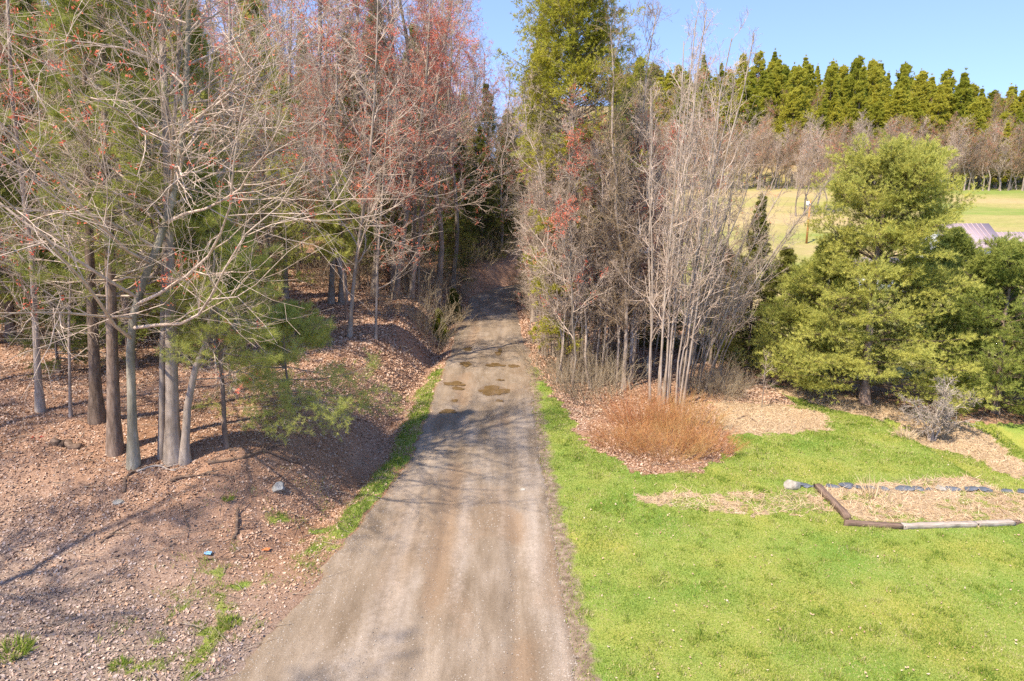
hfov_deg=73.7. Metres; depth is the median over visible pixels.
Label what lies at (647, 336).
fir tree
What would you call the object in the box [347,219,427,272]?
undergrowth shrub
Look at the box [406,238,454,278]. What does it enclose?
undergrowth shrub
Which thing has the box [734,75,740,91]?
forest pine
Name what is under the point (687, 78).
forest pine
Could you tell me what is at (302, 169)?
bare tree
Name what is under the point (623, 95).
pine tree
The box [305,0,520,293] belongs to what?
maple tree
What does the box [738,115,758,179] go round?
forest edge tree
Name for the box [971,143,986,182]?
forest edge tree
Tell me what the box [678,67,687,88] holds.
forest pine
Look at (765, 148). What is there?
forest edge tree
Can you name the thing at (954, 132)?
forest edge tree
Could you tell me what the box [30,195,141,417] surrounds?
bare tree
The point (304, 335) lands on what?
young pine
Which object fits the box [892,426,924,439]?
dry weeds
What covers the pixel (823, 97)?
forest pine
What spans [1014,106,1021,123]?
forest pine
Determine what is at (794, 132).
forest edge tree
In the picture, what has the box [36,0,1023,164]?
sky
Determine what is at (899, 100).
forest pine
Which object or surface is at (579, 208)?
slender tree
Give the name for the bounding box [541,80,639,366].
bare tree
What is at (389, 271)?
pine tree
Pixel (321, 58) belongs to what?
maple tree
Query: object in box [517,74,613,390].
slender tree
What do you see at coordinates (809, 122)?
forest edge tree
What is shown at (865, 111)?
forest edge tree
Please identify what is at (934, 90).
forest pine
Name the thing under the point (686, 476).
lawn grass
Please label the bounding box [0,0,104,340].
pine tree
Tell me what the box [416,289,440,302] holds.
beech sapling
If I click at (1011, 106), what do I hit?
forest pine
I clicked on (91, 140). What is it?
pine tree
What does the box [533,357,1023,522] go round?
dry grass
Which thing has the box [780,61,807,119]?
forest pine
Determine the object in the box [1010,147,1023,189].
forest edge tree
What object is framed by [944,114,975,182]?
forest edge tree
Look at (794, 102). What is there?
forest pine
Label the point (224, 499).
weed clump
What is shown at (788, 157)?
forest edge tree
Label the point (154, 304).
pine tree
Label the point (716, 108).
forest pine
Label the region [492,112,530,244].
hemlock tree
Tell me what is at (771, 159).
forest edge tree
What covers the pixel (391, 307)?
beech sapling
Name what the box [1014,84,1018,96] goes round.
forest pine
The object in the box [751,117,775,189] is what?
forest edge tree
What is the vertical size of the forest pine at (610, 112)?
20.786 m
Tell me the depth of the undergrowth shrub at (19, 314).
30.00 m
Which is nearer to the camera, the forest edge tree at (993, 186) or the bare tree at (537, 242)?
the bare tree at (537, 242)
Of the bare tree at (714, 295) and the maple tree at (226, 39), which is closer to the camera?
the bare tree at (714, 295)
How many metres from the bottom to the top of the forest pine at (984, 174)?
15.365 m
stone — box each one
[112,499,123,504]
[826,484,839,487]
[839,482,853,488]
[879,486,889,490]
[893,485,907,490]
[904,485,914,490]
[912,486,924,490]
[935,485,946,490]
[945,486,960,490]
[964,486,978,490]
[978,486,992,491]
[1000,489,1012,492]
[1016,488,1023,492]
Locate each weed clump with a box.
[0,625,38,663]
[103,653,133,672]
[215,611,243,629]
[220,494,235,501]
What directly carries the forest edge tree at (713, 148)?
on the ground at (1000, 211)
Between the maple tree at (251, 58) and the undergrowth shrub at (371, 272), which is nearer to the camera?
the maple tree at (251, 58)
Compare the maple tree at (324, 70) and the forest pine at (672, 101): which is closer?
the maple tree at (324, 70)
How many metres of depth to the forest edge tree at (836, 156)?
129.76 m
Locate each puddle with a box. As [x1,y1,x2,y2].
[439,409,456,412]
[443,381,465,385]
[452,386,464,389]
[460,361,471,366]
[478,385,509,395]
[485,363,505,366]
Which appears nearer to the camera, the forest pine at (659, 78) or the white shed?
the white shed
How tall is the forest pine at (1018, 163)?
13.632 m
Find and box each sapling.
[355,283,387,313]
[370,298,401,315]
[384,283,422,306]
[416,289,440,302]
[754,349,777,407]
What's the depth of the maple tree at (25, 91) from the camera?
40.39 m
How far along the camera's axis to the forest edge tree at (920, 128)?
173.03 m
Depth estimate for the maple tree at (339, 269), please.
38.97 m
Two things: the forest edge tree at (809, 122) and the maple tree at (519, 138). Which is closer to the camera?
the maple tree at (519, 138)
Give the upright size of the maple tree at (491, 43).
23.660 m
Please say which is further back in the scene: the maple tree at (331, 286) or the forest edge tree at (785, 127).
the forest edge tree at (785, 127)
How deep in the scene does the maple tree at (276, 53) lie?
54.10 m
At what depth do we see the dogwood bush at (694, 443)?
23.84 m
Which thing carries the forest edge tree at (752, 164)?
on the ground at (1000, 211)
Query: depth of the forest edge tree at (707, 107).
185.21 m
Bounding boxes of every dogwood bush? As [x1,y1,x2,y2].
[578,414,672,455]
[594,374,693,434]
[606,409,730,473]
[632,384,737,437]
[662,418,749,461]
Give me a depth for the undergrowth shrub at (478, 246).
65.41 m
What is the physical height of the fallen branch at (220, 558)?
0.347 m
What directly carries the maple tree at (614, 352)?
on the ground at (1000, 211)
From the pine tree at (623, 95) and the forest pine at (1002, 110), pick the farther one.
the forest pine at (1002, 110)
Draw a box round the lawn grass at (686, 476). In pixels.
[84,366,1023,680]
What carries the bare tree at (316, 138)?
on the ground at (1000, 211)
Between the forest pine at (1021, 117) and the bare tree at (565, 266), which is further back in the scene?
the forest pine at (1021, 117)
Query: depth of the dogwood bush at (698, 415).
26.57 m
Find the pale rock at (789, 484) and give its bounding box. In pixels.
[784,479,800,489]
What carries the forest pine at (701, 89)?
on the ground at (1000, 211)
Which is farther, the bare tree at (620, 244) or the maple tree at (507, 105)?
the maple tree at (507, 105)
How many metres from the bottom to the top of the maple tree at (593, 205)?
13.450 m
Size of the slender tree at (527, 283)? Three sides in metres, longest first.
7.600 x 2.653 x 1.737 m
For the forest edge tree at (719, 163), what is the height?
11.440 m
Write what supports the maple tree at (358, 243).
on the ground at (1000, 211)
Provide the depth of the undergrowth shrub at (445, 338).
38.76 m
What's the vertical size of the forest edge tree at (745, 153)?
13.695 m
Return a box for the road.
[226,284,577,680]
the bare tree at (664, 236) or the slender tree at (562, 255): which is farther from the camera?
the bare tree at (664, 236)
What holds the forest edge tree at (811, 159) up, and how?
on the ground at (1000, 211)
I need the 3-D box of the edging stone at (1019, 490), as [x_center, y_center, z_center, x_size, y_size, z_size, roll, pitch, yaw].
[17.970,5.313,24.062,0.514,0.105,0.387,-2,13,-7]
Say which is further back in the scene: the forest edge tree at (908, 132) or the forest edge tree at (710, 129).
the forest edge tree at (710, 129)
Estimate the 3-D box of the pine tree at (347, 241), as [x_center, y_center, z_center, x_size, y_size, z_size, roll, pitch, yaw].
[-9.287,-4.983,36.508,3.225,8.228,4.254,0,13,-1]
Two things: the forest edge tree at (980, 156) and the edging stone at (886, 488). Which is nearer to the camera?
the edging stone at (886, 488)
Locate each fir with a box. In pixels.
[432,308,451,342]
[443,288,463,322]
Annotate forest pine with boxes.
[602,84,619,138]
[605,56,621,108]
[611,81,648,145]
[631,55,648,83]
[637,70,643,86]
[647,62,663,89]
[648,73,668,124]
[652,106,668,146]
[662,81,670,120]
[662,84,702,142]
[665,67,672,104]
[667,88,676,130]
[668,74,679,110]
[669,74,696,128]
[674,65,684,80]
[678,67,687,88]
[693,66,712,93]
[694,75,713,154]
[701,51,706,67]
[705,74,722,116]
[706,72,712,92]
[706,94,738,159]
[708,99,728,147]
[718,61,723,80]
[722,85,748,162]
[723,67,737,95]
[725,71,735,105]
[730,65,763,163]
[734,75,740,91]
[735,53,749,79]
[740,76,762,126]
[741,60,749,81]
[750,50,765,81]
[756,70,767,112]
[757,75,777,140]
[759,102,780,145]
[760,70,780,131]
[765,59,775,72]
[767,49,778,73]
[769,64,818,149]
[769,87,811,154]
[772,55,787,117]
[777,63,790,114]
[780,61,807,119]
[802,54,816,101]
[803,63,820,116]
[807,85,831,128]
[811,63,845,109]
[812,95,834,156]
[812,103,825,141]
[813,63,822,91]
[817,62,832,101]
[824,89,844,126]
[826,98,845,163]
[832,54,872,105]
[833,60,841,89]
[838,64,851,88]
[838,98,850,151]
[840,76,850,112]
[842,101,857,131]
[843,62,875,146]
[865,66,889,138]
[865,100,887,150]
[866,58,887,102]
[867,90,885,148]
[873,64,917,130]
[874,89,920,145]
[878,60,889,86]
[880,60,891,89]
[884,81,890,102]
[885,70,891,95]
[886,62,915,102]
[898,93,928,142]
[909,70,931,107]
[917,95,929,128]
[922,81,951,144]
[925,85,937,118]
[926,75,956,145]
[928,73,936,110]
[937,68,956,92]
[940,67,976,171]
[947,100,994,185]
[969,83,981,99]
[977,96,988,111]
[979,86,986,104]
[980,115,989,134]
[980,122,992,181]
[983,100,995,140]
[985,120,1017,188]
[986,89,999,103]
[990,103,996,123]
[996,97,1004,108]
[996,101,1010,124]
[997,111,1013,132]
[1002,133,1023,184]
[1003,83,1018,105]
[1005,109,1023,182]
[1007,89,1018,120]
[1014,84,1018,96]
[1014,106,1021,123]
[1017,89,1023,107]
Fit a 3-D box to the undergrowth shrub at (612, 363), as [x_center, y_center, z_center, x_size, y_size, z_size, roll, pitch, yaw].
[4.507,1.127,31.354,4.775,3.232,4.190,3,13,15]
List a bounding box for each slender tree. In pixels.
[266,1,322,261]
[326,1,394,280]
[344,104,391,286]
[503,71,584,376]
[507,112,553,258]
[510,221,538,340]
[515,181,546,349]
[516,215,540,331]
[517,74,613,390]
[523,122,559,355]
[530,144,597,361]
[533,112,602,382]
[538,151,579,366]
[547,170,617,381]
[552,82,615,388]
[564,136,637,380]
[574,181,634,376]
[576,137,645,387]
[583,219,612,377]
[587,101,650,380]
[590,143,656,389]
[615,155,641,339]
[617,75,688,299]
[618,93,673,321]
[637,136,664,326]
[670,165,702,326]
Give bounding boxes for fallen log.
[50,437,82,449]
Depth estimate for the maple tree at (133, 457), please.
15.26 m
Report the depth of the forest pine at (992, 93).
236.71 m
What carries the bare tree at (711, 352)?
on the ground at (1000, 211)
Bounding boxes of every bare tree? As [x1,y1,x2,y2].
[19,1,180,424]
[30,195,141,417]
[170,1,238,145]
[246,2,338,274]
[290,99,321,227]
[295,19,341,202]
[301,77,354,197]
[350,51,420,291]
[401,92,449,248]
[448,34,507,244]
[462,59,524,257]
[463,69,481,155]
[463,81,494,218]
[498,73,535,220]
[500,86,527,233]
[510,104,534,243]
[512,130,569,355]
[518,165,580,355]
[523,118,582,305]
[533,147,635,386]
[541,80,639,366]
[557,0,703,390]
[560,183,632,378]
[576,109,662,380]
[577,79,680,382]
[598,0,683,369]
[603,0,772,405]
[609,70,690,342]
[647,185,676,322]
[651,176,676,324]
[672,140,835,391]
[690,211,809,373]
[701,147,763,364]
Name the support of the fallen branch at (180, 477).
on the ground at (1000, 211)
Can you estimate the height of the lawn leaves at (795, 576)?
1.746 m
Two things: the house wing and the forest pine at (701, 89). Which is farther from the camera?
the forest pine at (701, 89)
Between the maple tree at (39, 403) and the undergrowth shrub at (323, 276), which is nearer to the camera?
the maple tree at (39, 403)
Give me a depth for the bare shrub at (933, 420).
28.45 m
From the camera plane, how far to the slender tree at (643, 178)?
33.38 m
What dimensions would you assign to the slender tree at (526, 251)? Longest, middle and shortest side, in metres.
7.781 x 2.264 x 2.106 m
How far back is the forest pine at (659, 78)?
193.76 m
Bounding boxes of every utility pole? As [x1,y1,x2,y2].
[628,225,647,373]
[805,199,810,243]
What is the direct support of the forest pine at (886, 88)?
on the ground at (1000, 211)
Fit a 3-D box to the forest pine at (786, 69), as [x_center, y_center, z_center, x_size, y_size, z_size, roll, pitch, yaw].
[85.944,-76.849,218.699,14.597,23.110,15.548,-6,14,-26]
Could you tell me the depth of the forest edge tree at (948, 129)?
172.61 m
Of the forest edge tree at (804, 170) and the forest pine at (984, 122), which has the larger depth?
the forest pine at (984, 122)
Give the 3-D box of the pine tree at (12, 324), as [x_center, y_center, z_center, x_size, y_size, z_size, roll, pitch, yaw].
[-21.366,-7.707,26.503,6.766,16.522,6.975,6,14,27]
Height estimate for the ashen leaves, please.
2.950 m
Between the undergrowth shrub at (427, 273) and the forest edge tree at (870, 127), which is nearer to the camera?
the undergrowth shrub at (427, 273)
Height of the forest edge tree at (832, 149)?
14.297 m
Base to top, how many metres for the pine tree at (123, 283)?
13.424 m
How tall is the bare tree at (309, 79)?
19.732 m
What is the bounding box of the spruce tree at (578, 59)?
[492,0,657,372]
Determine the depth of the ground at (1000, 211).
17.95 m
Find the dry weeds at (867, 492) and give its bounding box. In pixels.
[851,472,892,504]
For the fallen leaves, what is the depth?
24.44 m
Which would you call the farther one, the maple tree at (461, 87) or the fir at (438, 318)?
the maple tree at (461, 87)
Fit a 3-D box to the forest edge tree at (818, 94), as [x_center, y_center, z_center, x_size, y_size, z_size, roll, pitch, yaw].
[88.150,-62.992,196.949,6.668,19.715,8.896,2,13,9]
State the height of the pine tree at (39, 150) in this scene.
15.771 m
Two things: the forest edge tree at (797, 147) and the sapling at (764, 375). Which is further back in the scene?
the forest edge tree at (797, 147)
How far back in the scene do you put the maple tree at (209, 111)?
37.18 m
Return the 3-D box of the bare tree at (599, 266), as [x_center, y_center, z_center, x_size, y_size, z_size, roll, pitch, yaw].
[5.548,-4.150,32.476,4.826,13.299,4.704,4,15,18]
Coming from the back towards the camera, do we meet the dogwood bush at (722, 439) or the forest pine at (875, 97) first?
the forest pine at (875, 97)
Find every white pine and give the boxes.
[730,129,1002,415]
[743,235,901,392]
[859,225,1023,398]
[902,231,1023,418]
[976,323,1023,415]
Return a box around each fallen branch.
[100,518,146,542]
[122,460,151,492]
[136,462,183,471]
[170,465,221,481]
[180,503,204,526]
[200,543,243,560]
[207,438,282,463]
[229,445,298,462]
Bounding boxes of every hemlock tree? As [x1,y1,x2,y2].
[0,231,137,377]
[32,50,188,352]
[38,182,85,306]
[148,80,238,319]
[154,126,258,330]
[418,80,476,238]
[425,93,479,244]
[433,175,476,284]
[438,136,488,262]
[463,127,513,260]
[465,140,475,221]
[467,83,515,234]
[478,138,526,249]
[483,110,523,227]
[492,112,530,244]
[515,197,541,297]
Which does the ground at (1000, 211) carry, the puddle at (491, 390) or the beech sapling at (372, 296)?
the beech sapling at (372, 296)
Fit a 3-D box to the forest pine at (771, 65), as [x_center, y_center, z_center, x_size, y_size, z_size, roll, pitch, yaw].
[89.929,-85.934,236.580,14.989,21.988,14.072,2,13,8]
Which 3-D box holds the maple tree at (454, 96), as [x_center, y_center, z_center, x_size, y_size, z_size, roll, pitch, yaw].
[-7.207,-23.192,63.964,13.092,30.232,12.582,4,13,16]
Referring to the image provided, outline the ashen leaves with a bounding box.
[0,406,321,680]
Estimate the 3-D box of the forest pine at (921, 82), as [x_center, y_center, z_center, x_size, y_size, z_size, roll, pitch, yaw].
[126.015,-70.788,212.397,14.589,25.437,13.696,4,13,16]
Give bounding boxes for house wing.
[996,232,1023,241]
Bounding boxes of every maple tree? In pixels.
[0,0,46,225]
[0,0,67,224]
[0,0,142,412]
[0,0,392,465]
[0,0,461,469]
[1,4,56,213]
[112,0,243,149]
[128,0,341,341]
[149,0,248,196]
[152,0,279,273]
[199,0,274,237]
[202,0,329,268]
[203,19,224,122]
[207,0,241,215]
[209,0,339,279]
[211,26,234,121]
[218,0,416,297]
[220,0,399,298]
[223,4,308,250]
[240,0,410,303]
[264,0,412,304]
[282,0,450,337]
[284,0,362,183]
[291,42,332,151]
[292,23,324,197]
[294,0,345,179]
[299,1,373,267]
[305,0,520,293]
[308,0,485,250]
[314,0,397,201]
[343,84,445,339]
[344,0,491,299]
[345,0,478,294]
[348,0,490,299]
[352,0,506,303]
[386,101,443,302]
[398,0,499,209]
[410,0,522,286]
[427,34,474,251]
[448,63,489,139]
[452,13,493,149]
[454,23,516,215]
[469,66,515,223]
[491,85,556,219]
[498,38,600,211]
[498,90,518,126]
[501,123,551,247]
[503,38,579,191]
[507,108,579,313]
[552,113,610,333]
[577,140,609,347]
[586,118,641,368]
[589,89,675,375]
[629,85,690,233]
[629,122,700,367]
[646,138,698,266]
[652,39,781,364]
[678,162,730,355]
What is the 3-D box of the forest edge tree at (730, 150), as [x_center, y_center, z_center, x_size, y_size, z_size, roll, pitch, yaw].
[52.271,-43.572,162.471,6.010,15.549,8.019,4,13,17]
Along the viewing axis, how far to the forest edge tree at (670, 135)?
166.34 m
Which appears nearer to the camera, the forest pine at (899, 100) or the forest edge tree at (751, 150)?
the forest edge tree at (751, 150)
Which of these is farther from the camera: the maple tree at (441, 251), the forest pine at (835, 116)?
the forest pine at (835, 116)
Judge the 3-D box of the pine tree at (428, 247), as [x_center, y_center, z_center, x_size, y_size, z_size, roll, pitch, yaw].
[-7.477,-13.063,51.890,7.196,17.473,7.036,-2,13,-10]
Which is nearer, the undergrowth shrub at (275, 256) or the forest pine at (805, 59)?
the undergrowth shrub at (275, 256)
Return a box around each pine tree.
[0,0,52,230]
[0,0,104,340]
[0,0,231,457]
[0,54,76,341]
[0,97,73,308]
[3,37,94,231]
[26,6,135,292]
[37,0,270,359]
[41,0,151,260]
[42,10,189,367]
[92,0,216,272]
[140,0,279,351]
[209,47,266,219]
[215,0,330,318]
[221,5,291,212]
[224,14,309,253]
[282,28,337,221]
[303,32,398,289]
[307,170,363,319]
[322,103,388,272]
[338,0,432,284]
[379,48,459,278]
[389,19,471,262]
[457,94,479,209]
[509,19,558,322]
[605,77,638,188]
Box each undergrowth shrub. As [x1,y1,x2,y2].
[0,243,71,332]
[0,273,82,330]
[2,276,100,324]
[18,284,130,338]
[247,227,301,283]
[288,211,396,293]
[295,245,363,289]
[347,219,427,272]
[349,256,389,284]
[373,278,409,307]
[379,270,460,334]
[388,257,468,301]
[396,249,447,287]
[404,243,435,280]
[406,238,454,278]
[410,312,463,353]
[415,291,475,335]
[422,254,451,281]
[423,273,449,294]
[429,268,473,301]
[430,234,468,261]
[434,266,497,298]
[444,233,487,270]
[448,227,498,261]
[466,228,506,268]
[480,225,514,259]
[485,222,527,248]
[486,226,520,260]
[501,267,538,305]
[503,276,541,309]
[505,318,591,382]
[528,329,617,400]
[543,338,628,405]
[546,324,629,384]
[560,338,659,399]
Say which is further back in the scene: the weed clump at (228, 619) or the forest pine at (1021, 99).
the forest pine at (1021, 99)
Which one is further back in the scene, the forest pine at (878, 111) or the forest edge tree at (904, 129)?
the forest pine at (878, 111)
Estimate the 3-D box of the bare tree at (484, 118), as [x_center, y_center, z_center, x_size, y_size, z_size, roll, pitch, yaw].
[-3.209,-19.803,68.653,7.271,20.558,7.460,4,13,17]
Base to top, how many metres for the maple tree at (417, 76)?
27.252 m
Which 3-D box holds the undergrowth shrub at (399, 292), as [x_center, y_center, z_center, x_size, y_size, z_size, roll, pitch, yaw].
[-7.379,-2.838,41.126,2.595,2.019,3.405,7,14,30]
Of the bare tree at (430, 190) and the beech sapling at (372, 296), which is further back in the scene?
the bare tree at (430, 190)
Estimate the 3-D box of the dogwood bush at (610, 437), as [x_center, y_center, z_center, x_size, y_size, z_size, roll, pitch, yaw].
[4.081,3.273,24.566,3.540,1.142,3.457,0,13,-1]
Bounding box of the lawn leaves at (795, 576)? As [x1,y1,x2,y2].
[540,412,1023,679]
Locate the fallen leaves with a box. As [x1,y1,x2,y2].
[0,249,794,680]
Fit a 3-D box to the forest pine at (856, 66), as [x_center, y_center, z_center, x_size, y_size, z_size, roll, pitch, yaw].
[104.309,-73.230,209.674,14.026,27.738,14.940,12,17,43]
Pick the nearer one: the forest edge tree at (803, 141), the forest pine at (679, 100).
the forest edge tree at (803, 141)
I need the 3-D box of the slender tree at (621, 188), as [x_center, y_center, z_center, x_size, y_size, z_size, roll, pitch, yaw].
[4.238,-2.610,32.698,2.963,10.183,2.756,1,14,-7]
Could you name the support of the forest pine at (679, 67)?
on the ground at (1000, 211)
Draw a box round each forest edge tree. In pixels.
[654,92,667,125]
[661,117,675,176]
[662,125,678,176]
[664,119,684,189]
[665,85,678,152]
[682,113,705,187]
[692,138,705,188]
[700,89,719,144]
[701,114,717,148]
[702,123,725,185]
[704,115,723,182]
[709,120,728,180]
[715,144,728,187]
[721,124,743,178]
[723,126,737,176]
[724,140,739,175]
[729,118,745,180]
[730,146,748,186]
[732,118,748,173]
[733,132,755,187]
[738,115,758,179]
[738,134,757,188]
[740,129,758,182]
[745,114,776,185]
[745,140,762,188]
[748,129,768,183]
[748,145,759,186]
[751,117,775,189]
[754,115,771,179]
[754,115,779,188]
[757,97,776,150]
[764,130,775,182]
[766,131,775,183]
[767,130,789,189]
[768,135,787,188]
[770,141,786,188]
[774,133,796,187]
[779,140,796,188]
[780,127,798,182]
[781,123,796,181]
[782,122,800,176]
[782,135,795,187]
[789,121,803,179]
[790,136,816,208]
[792,120,816,186]
[792,134,819,216]
[793,129,808,187]
[800,111,819,176]
[800,115,833,188]
[800,130,823,214]
[805,125,835,211]
[805,130,822,184]
[807,130,827,186]
[809,87,828,126]
[809,129,840,214]
[822,121,841,188]
[822,131,840,188]
[824,133,845,211]
[831,123,850,174]
[832,116,854,184]
[842,118,870,183]
[847,109,873,144]
[853,119,878,157]
[853,125,871,187]
[864,136,876,154]
[867,128,885,184]
[878,117,901,176]
[886,113,904,140]
[893,116,914,140]
[899,120,917,144]
[906,115,918,136]
[911,114,930,143]
[911,115,930,143]
[921,117,939,140]
[925,127,942,147]
[934,129,951,181]
[940,119,961,183]
[941,130,961,172]
[944,110,959,181]
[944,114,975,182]
[947,118,973,184]
[948,131,971,188]
[948,139,971,188]
[952,125,978,189]
[958,119,987,189]
[958,136,983,188]
[965,138,987,187]
[966,126,992,189]
[970,128,991,187]
[971,134,999,190]
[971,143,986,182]
[974,117,1006,190]
[977,143,996,184]
[984,107,1002,179]
[984,119,1007,185]
[984,128,995,187]
[985,90,1002,119]
[985,121,1009,189]
[986,116,1012,184]
[992,135,1017,190]
[996,94,1014,119]
[1001,113,1017,140]
[1001,127,1019,186]
[1001,139,1020,190]
[1002,120,1023,189]
[1009,121,1023,189]
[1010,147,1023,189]
[1018,138,1023,190]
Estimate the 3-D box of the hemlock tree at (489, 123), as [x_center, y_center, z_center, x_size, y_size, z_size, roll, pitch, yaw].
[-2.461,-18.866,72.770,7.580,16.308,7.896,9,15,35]
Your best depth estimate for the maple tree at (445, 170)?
63.34 m
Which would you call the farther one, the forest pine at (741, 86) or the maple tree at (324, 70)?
the forest pine at (741, 86)
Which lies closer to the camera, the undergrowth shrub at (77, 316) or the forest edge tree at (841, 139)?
the undergrowth shrub at (77, 316)
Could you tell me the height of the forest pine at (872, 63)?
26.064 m
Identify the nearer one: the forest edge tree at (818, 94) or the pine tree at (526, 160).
the pine tree at (526, 160)
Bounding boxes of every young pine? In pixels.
[153,166,298,448]
[191,299,426,445]
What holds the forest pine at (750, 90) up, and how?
on the ground at (1000, 211)
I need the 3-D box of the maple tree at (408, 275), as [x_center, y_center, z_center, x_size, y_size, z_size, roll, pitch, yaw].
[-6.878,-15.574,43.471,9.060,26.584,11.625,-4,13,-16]
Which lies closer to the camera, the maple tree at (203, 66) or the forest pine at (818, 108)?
the maple tree at (203, 66)
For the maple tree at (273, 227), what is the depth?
47.35 m
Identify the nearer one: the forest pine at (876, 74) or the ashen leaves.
the ashen leaves
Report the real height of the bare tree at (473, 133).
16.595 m
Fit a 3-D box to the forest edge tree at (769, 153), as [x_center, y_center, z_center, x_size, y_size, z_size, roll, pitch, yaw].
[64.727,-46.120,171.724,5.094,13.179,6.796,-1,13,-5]
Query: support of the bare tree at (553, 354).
on the ground at (1000, 211)
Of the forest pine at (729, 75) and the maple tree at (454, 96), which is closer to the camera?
the maple tree at (454, 96)
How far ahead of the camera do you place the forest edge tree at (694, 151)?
161.84 m
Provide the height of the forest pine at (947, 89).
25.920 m
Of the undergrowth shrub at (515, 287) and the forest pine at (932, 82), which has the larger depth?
the forest pine at (932, 82)
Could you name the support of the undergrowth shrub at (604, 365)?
on the ground at (1000, 211)
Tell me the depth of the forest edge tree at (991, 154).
164.12 m
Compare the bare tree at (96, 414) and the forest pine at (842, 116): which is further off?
the forest pine at (842, 116)
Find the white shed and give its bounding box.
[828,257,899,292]
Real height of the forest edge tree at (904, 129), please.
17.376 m
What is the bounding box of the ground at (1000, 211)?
[0,105,1023,680]
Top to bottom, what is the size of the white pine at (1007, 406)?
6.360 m
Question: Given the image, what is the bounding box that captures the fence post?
[646,356,648,378]
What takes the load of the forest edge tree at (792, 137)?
on the ground at (1000, 211)
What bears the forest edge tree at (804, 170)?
on the ground at (1000, 211)
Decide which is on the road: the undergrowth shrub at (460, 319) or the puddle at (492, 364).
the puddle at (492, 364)
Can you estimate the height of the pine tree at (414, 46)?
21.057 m
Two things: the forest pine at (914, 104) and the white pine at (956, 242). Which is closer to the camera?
the white pine at (956, 242)
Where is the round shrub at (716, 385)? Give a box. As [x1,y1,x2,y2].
[678,349,763,400]
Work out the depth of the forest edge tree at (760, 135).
172.76 m
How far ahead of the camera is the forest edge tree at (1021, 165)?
165.88 m
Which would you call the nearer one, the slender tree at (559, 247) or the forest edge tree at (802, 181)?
the slender tree at (559, 247)
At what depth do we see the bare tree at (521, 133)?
66.78 m
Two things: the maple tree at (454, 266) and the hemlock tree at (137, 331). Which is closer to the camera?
the hemlock tree at (137, 331)
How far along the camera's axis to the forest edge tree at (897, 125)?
164.87 m
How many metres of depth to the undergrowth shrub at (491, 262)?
64.26 m
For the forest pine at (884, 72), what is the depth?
247.11 m
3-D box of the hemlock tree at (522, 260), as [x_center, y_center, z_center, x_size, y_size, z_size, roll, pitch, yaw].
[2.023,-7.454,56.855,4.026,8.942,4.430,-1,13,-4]
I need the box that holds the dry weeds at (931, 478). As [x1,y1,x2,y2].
[915,471,939,483]
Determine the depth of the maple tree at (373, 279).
41.59 m
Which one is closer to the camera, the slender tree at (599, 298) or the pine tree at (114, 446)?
the pine tree at (114, 446)
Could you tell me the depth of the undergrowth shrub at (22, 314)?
29.77 m
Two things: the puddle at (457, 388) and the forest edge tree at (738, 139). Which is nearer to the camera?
the puddle at (457, 388)
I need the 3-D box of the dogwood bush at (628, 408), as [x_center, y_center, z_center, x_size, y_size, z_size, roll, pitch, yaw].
[5.079,2.389,26.621,4.101,2.177,3.766,0,13,-1]
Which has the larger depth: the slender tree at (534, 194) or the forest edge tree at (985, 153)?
the forest edge tree at (985, 153)
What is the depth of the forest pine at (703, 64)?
245.37 m
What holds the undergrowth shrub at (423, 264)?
on the ground at (1000, 211)
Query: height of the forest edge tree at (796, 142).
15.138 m
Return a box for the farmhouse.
[914,223,997,272]
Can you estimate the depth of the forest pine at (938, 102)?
185.94 m
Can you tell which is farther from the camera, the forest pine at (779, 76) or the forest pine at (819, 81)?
the forest pine at (819, 81)
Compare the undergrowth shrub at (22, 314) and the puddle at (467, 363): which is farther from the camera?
the puddle at (467, 363)
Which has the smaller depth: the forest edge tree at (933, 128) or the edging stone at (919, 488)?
the edging stone at (919, 488)
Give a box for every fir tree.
[628,257,691,351]
[678,244,758,362]
[707,194,780,376]
[723,246,813,374]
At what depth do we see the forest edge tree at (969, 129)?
164.13 m
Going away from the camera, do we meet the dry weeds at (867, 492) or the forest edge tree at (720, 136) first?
the dry weeds at (867, 492)
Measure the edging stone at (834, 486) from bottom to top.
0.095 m
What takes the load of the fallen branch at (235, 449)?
on the ground at (1000, 211)
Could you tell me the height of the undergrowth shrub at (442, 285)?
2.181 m
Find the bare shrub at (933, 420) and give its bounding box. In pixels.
[898,375,981,440]
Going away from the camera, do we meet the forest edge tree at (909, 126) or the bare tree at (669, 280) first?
the bare tree at (669, 280)
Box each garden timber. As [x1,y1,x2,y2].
[813,483,850,519]
[843,520,905,529]
[901,521,978,529]
[974,519,1015,526]
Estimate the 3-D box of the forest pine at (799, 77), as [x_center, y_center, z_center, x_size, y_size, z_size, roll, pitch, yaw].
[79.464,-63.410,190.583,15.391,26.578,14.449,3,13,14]
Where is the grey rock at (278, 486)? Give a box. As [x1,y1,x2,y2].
[272,481,284,491]
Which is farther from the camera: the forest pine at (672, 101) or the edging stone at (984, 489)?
the forest pine at (672, 101)
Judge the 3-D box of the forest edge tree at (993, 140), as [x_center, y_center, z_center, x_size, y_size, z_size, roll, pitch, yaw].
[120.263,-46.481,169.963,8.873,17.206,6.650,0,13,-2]
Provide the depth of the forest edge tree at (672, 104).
193.60 m
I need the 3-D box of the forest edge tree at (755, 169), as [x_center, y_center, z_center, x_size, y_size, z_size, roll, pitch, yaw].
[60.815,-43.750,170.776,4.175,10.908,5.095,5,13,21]
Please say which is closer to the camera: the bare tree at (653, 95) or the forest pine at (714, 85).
the bare tree at (653, 95)
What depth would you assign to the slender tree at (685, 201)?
40.99 m

